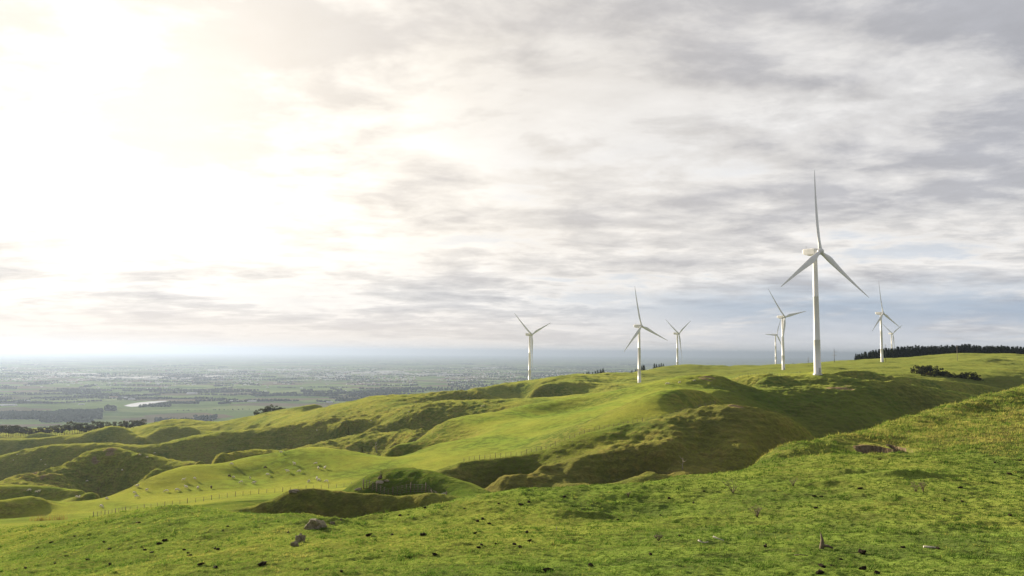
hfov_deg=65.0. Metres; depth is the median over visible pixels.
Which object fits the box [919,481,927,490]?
dead thistle
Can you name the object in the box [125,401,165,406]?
water
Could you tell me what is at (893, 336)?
wind turbine
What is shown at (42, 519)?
rush clump
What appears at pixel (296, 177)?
sky
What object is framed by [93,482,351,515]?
fence
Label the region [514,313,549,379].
wind turbine
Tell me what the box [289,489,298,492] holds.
rock
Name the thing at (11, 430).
pine tree
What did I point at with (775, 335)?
wind turbine
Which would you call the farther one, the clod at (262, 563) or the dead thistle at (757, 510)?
the dead thistle at (757, 510)
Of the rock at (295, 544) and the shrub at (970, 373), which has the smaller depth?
the rock at (295, 544)
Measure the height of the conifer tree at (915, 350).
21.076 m
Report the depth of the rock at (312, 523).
49.54 m
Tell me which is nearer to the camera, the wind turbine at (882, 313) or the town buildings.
the wind turbine at (882, 313)
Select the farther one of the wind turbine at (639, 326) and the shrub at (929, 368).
the wind turbine at (639, 326)
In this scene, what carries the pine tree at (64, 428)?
on the hills
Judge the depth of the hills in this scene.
190.83 m
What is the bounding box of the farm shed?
[0,404,16,405]
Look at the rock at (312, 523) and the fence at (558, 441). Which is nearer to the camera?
the rock at (312, 523)
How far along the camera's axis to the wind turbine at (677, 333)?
1318.67 m
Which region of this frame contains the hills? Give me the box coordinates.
[0,353,1023,575]
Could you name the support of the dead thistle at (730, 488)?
on the hills
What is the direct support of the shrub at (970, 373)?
on the hills
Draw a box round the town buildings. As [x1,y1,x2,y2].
[0,364,648,390]
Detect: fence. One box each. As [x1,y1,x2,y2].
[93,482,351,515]
[363,479,446,494]
[465,403,714,460]
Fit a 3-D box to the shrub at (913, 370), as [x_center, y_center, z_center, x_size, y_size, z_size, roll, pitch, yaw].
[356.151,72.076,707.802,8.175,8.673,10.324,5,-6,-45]
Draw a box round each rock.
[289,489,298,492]
[290,541,298,546]
[294,533,305,542]
[304,518,326,529]
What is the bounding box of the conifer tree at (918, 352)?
[916,345,922,355]
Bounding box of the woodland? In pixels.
[0,360,741,422]
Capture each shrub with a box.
[910,365,920,373]
[915,366,926,373]
[924,365,932,373]
[931,366,940,372]
[964,372,972,378]
[971,372,978,379]
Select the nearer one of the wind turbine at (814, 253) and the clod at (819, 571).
the clod at (819, 571)
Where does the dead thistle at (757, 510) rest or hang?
on the hills
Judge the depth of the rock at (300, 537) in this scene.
42.82 m
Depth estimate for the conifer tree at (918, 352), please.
1178.52 m
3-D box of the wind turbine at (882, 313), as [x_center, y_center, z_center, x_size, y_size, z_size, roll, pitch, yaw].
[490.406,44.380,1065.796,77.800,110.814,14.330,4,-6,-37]
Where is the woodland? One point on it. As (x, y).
(75, 415)
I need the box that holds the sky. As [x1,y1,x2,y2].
[0,0,1023,358]
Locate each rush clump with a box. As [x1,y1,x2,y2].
[29,514,55,520]
[49,513,67,519]
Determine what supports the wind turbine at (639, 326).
on the hills
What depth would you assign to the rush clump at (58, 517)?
148.98 m
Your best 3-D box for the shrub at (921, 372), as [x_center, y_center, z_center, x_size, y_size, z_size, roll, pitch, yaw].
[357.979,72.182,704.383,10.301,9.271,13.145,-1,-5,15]
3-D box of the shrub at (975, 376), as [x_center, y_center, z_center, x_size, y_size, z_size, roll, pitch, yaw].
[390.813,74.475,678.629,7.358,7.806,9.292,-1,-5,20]
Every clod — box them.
[257,561,267,566]
[815,569,823,573]
[858,549,865,553]
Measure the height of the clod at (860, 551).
0.206 m
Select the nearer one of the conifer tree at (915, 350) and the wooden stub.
the wooden stub
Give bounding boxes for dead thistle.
[720,480,745,492]
[750,505,763,516]
[910,482,920,491]
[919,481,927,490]
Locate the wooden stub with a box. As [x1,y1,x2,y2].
[819,533,832,548]
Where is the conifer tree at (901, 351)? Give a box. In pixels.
[899,346,904,357]
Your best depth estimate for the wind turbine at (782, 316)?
975.54 m
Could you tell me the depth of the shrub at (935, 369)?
698.87 m
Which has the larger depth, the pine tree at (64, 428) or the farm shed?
the farm shed
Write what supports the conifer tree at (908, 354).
on the hills
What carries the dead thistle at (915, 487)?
on the hills
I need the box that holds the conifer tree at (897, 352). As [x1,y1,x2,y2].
[895,346,900,357]
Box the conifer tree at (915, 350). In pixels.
[913,345,918,355]
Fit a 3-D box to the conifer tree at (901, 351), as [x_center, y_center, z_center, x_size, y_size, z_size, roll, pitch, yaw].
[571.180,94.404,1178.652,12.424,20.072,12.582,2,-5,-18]
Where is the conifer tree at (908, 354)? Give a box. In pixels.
[904,346,912,356]
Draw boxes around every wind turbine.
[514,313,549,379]
[625,290,667,382]
[666,320,687,364]
[766,320,784,363]
[769,291,805,369]
[781,169,867,375]
[872,287,898,361]
[886,326,900,347]
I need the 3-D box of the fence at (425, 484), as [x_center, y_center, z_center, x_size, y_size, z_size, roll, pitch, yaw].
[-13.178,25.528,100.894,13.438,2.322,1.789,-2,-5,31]
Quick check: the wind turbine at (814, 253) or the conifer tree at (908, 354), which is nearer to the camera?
the wind turbine at (814, 253)
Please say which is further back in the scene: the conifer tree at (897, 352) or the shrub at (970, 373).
the conifer tree at (897, 352)
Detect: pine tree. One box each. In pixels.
[8,427,15,433]
[62,425,67,434]

